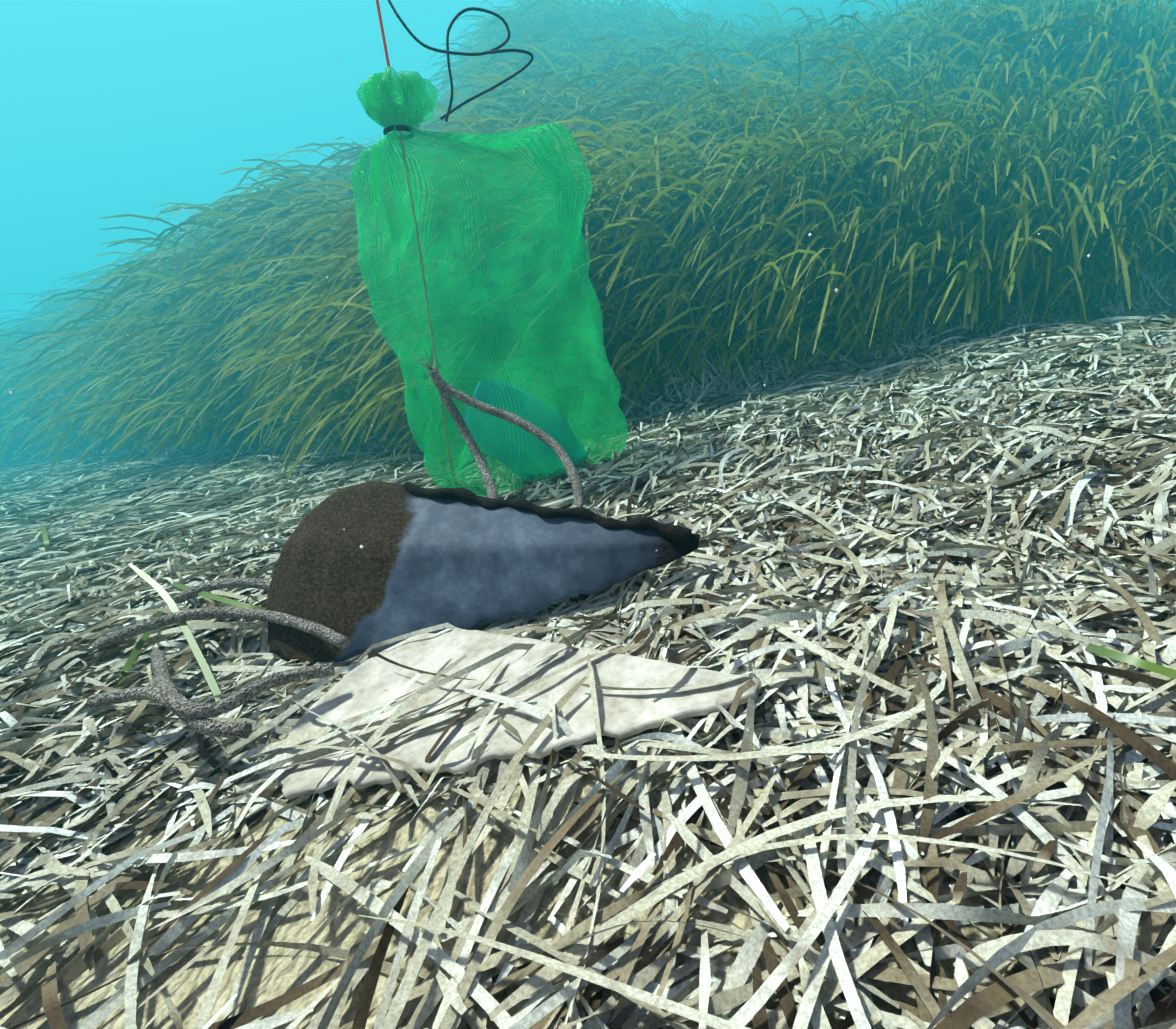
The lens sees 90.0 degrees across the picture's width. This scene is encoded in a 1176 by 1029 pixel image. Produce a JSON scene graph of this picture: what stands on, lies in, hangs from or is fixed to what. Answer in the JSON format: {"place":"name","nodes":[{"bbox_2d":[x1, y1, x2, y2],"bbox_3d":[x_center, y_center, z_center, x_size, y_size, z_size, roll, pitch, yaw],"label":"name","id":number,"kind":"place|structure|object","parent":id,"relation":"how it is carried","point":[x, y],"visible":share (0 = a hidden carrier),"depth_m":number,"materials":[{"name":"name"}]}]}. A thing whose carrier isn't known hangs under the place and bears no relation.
{"place":"outdoors","nodes":[
{"label":"outdoors","id":0,"kind":"place"},
{"bbox_2d":[2,1,1111,789],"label":"floating particles","id":1,"kind":"object","parent":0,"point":[372,425],"visible":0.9,"depth_m":0.35,"materials":[{"name":"white"}]},
{"bbox_2d":[0,0,1173,332],"label":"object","id":2,"kind":"structure","parent":0,"point":[137,81],"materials":[{"name":"teal liquid"}]},
{"bbox_2d":[0,31,1175,1028],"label":"sea bed","id":3,"kind":"object","parent":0,"point":[348,922],"depth_m":0.34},
{"bbox_2d":[376,0,455,487],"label":"fishing line","id":4,"kind":"object","parent":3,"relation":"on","point":[385,50],"visible":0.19,"depth_m":0.93,"materials":[{"name":"orange"}]},
{"bbox_2d":[0,515,1081,1028],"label":"dead seagrass leaves","id":5,"kind":"object","parent":3,"relation":"on","point":[406,999],"visible":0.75,"depth_m":0.35,"materials":[{"name":"beige plant"}]},
{"bbox_2d":[0,237,1170,515],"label":"litter","id":6,"kind":"object","parent":3,"relation":"on","point":[18,479],"visible":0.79,"depth_m":2.12,"materials":[{"name":"plant"}]},
{"bbox_2d":[0,211,1175,686],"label":"litter","id":7,"kind":"object","parent":3,"relation":"on","point":[114,523],"visible":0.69,"depth_m":1.21,"materials":[{"name":"beige plant"}]},
{"bbox_2d":[87,347,601,738],"bbox_3d":[-0.258,-0.051,0.770,0.496,0.297,0.751,-2,20,12],"label":"rope","id":8,"kind":"object","parent":7,"relation":"on","point":[165,692],"visible":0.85,"depth_m":0.60,"materials":[{"name":"fabric"}]},
{"bbox_2d":[349,66,627,496],"bbox_3d":[-0.160,-0.347,0.968,0.412,0.660,0.187,-6,20,-1],"label":"green bag","id":9,"kind":"object","parent":7,"relation":"on","point":[383,108],"visible":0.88,"depth_m":0.93,"materials":[{"name":"green fabric"}]},
{"bbox_2d":[383,0,533,139],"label":"black cord","id":10,"kind":"object","parent":9,"relation":"on","point":[386,130],"visible":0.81,"depth_m":0.90,"materials":[{"name":"black fabric"}]},
{"bbox_2d":[465,380,587,480],"bbox_3d":[-0.109,-0.143,1.041,0.209,0.197,0.066,-6,20,-1],"label":"blue net","id":11,"kind":"object","parent":9,"relation":"in","point":[523,430],"depth_m":1.02,"materials":[{"name":"teal fabric"}]},
{"bbox_2d":[0,354,1175,1028],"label":"litter","id":12,"kind":"object","parent":7,"relation":"on","point":[1100,932],"visible":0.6,"depth_m":0.37,"materials":[{"name":"beige plant"}]},
{"bbox_2d":[266,481,699,666],"bbox_3d":[-0.130,0.079,0.585,0.445,0.030,0.224,9,67,14],"label":"pen shell","id":13,"kind":"object","parent":12,"relation":"on","point":[415,563],"visible":0.98,"depth_m":0.59},
{"bbox_2d":[403,482,691,543],"bbox_3d":[-0.052,-0.004,0.617,0.320,0.063,0.021,1,21,18],"label":"shell edge","id":14,"kind":"object","parent":13,"relation":"attached to","point":[676,533],"visible":1,"depth_m":0.60,"materials":[{"name":"black"}]},
{"bbox_2d":[274,627,760,799],"bbox_3d":[-0.081,0.161,0.437,0.368,0.014,0.200,0,27,35],"label":"pinna shell valve","id":15,"kind":"object","parent":12,"relation":"on","point":[358,690],"visible":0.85,"depth_m":0.45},
{"bbox_2d":[40,523,1175,712],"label":"green blades","id":16,"kind":"object","parent":7,"relation":"on","point":[1090,647],"visible":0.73,"depth_m":0.60,"materials":[{"name":"plant"}]},
{"bbox_2d":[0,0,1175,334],"bbox_3d":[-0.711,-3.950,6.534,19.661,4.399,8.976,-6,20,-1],"label":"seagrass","id":17,"kind":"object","parent":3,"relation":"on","point":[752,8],"depth_m":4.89},
{"bbox_2d":[0,0,1175,486],"bbox_3d":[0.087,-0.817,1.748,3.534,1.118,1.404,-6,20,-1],"label":"seagrass","id":18,"kind":"object","parent":3,"relation":"on","point":[995,206],"visible":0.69,"depth_m":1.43}
]}

